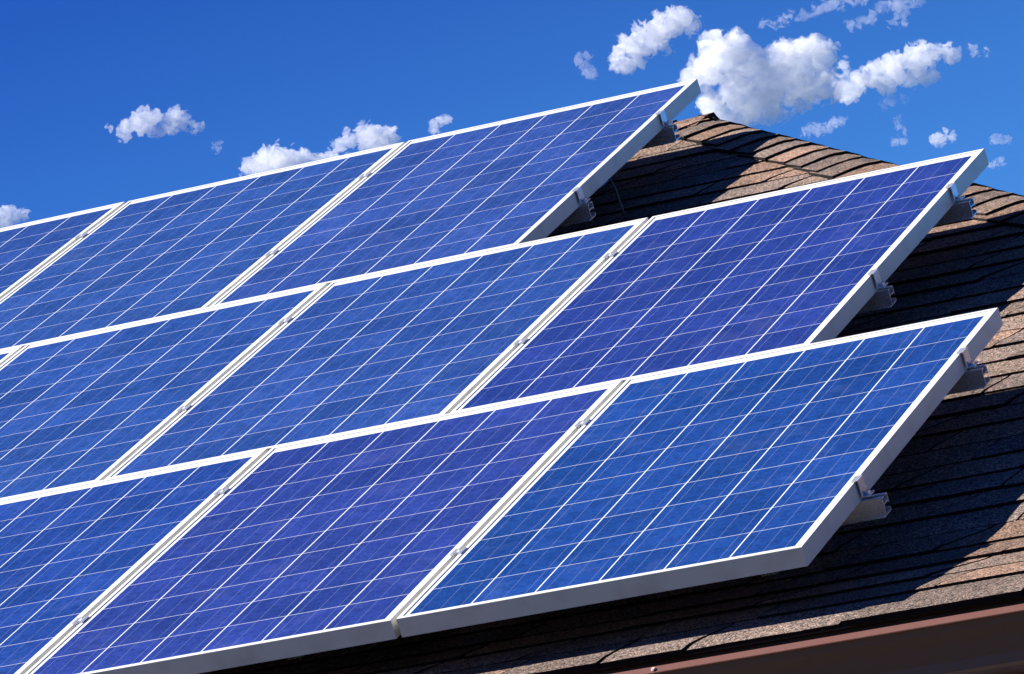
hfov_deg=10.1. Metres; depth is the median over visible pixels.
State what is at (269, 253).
clamp
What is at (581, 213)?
mounting rail
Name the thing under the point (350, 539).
solar panel
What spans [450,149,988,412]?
solar panel
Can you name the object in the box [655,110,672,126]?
end clamp
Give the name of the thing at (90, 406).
solar panel
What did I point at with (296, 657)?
roof bracket
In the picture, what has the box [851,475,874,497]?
end clamp
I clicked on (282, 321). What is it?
clamp
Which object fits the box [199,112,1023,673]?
house
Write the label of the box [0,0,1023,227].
sky
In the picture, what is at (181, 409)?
clamp
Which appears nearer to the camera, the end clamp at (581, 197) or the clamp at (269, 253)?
the end clamp at (581, 197)
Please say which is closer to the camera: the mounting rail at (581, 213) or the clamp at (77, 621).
the clamp at (77, 621)
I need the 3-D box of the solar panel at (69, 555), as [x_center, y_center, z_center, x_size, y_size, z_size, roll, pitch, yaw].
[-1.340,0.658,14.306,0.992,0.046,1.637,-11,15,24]
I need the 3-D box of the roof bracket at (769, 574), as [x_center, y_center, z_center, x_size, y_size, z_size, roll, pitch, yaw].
[0.574,0.466,13.127,0.040,0.140,0.063,-11,15,24]
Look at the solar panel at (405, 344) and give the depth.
15.50 m
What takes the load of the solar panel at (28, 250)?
attached to the mounting rail at (665, 135)
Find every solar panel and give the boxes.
[0,142,404,349]
[0,202,124,298]
[0,283,327,499]
[0,346,23,364]
[0,448,267,673]
[25,380,622,673]
[104,217,648,479]
[210,79,700,306]
[396,308,1002,636]
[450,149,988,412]
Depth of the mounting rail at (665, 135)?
17.36 m
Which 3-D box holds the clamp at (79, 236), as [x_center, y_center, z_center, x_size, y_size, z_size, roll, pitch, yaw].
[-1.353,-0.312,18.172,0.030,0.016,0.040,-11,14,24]
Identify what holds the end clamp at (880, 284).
attached to the mounting rail at (880, 299)
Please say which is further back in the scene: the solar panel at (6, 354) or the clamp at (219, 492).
the solar panel at (6, 354)
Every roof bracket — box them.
[287,655,303,659]
[761,571,778,576]
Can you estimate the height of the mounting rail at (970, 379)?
0.046 m
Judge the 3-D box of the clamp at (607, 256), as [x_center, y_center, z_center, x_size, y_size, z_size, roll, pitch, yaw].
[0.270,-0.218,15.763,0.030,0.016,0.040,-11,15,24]
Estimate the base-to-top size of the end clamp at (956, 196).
0.043 m
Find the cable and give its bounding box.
[609,178,650,219]
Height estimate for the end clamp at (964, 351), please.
0.043 m
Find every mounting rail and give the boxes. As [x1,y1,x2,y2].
[557,201,595,227]
[640,124,679,149]
[841,492,890,525]
[857,285,896,313]
[935,197,976,225]
[947,364,989,394]
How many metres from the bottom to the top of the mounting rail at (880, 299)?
0.046 m
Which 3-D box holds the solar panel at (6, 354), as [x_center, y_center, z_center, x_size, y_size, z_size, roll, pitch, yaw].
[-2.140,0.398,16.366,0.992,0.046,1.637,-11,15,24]
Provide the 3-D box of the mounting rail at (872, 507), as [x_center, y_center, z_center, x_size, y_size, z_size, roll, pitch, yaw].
[-0.990,0.737,13.756,4.076,0.046,0.045,-11,15,24]
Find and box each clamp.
[72,616,88,626]
[74,233,86,239]
[176,405,190,413]
[213,488,228,497]
[265,250,277,256]
[278,317,291,325]
[358,172,370,179]
[449,547,466,557]
[513,338,527,347]
[571,186,589,203]
[574,419,589,429]
[603,251,616,260]
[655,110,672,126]
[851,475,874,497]
[867,269,887,288]
[945,183,964,201]
[956,347,977,368]
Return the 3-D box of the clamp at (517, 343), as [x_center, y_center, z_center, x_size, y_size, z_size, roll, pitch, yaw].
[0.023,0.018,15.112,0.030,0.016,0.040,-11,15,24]
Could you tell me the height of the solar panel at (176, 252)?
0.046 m
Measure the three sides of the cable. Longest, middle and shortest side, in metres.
0.172 x 0.162 x 0.030 m
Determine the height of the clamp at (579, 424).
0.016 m
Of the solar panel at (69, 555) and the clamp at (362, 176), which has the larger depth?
the clamp at (362, 176)
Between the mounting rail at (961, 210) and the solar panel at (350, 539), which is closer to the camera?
the solar panel at (350, 539)
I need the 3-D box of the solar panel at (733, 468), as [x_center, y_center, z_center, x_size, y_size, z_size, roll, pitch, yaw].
[0.466,0.301,13.493,0.992,0.046,1.637,-11,15,24]
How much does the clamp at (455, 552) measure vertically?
0.016 m

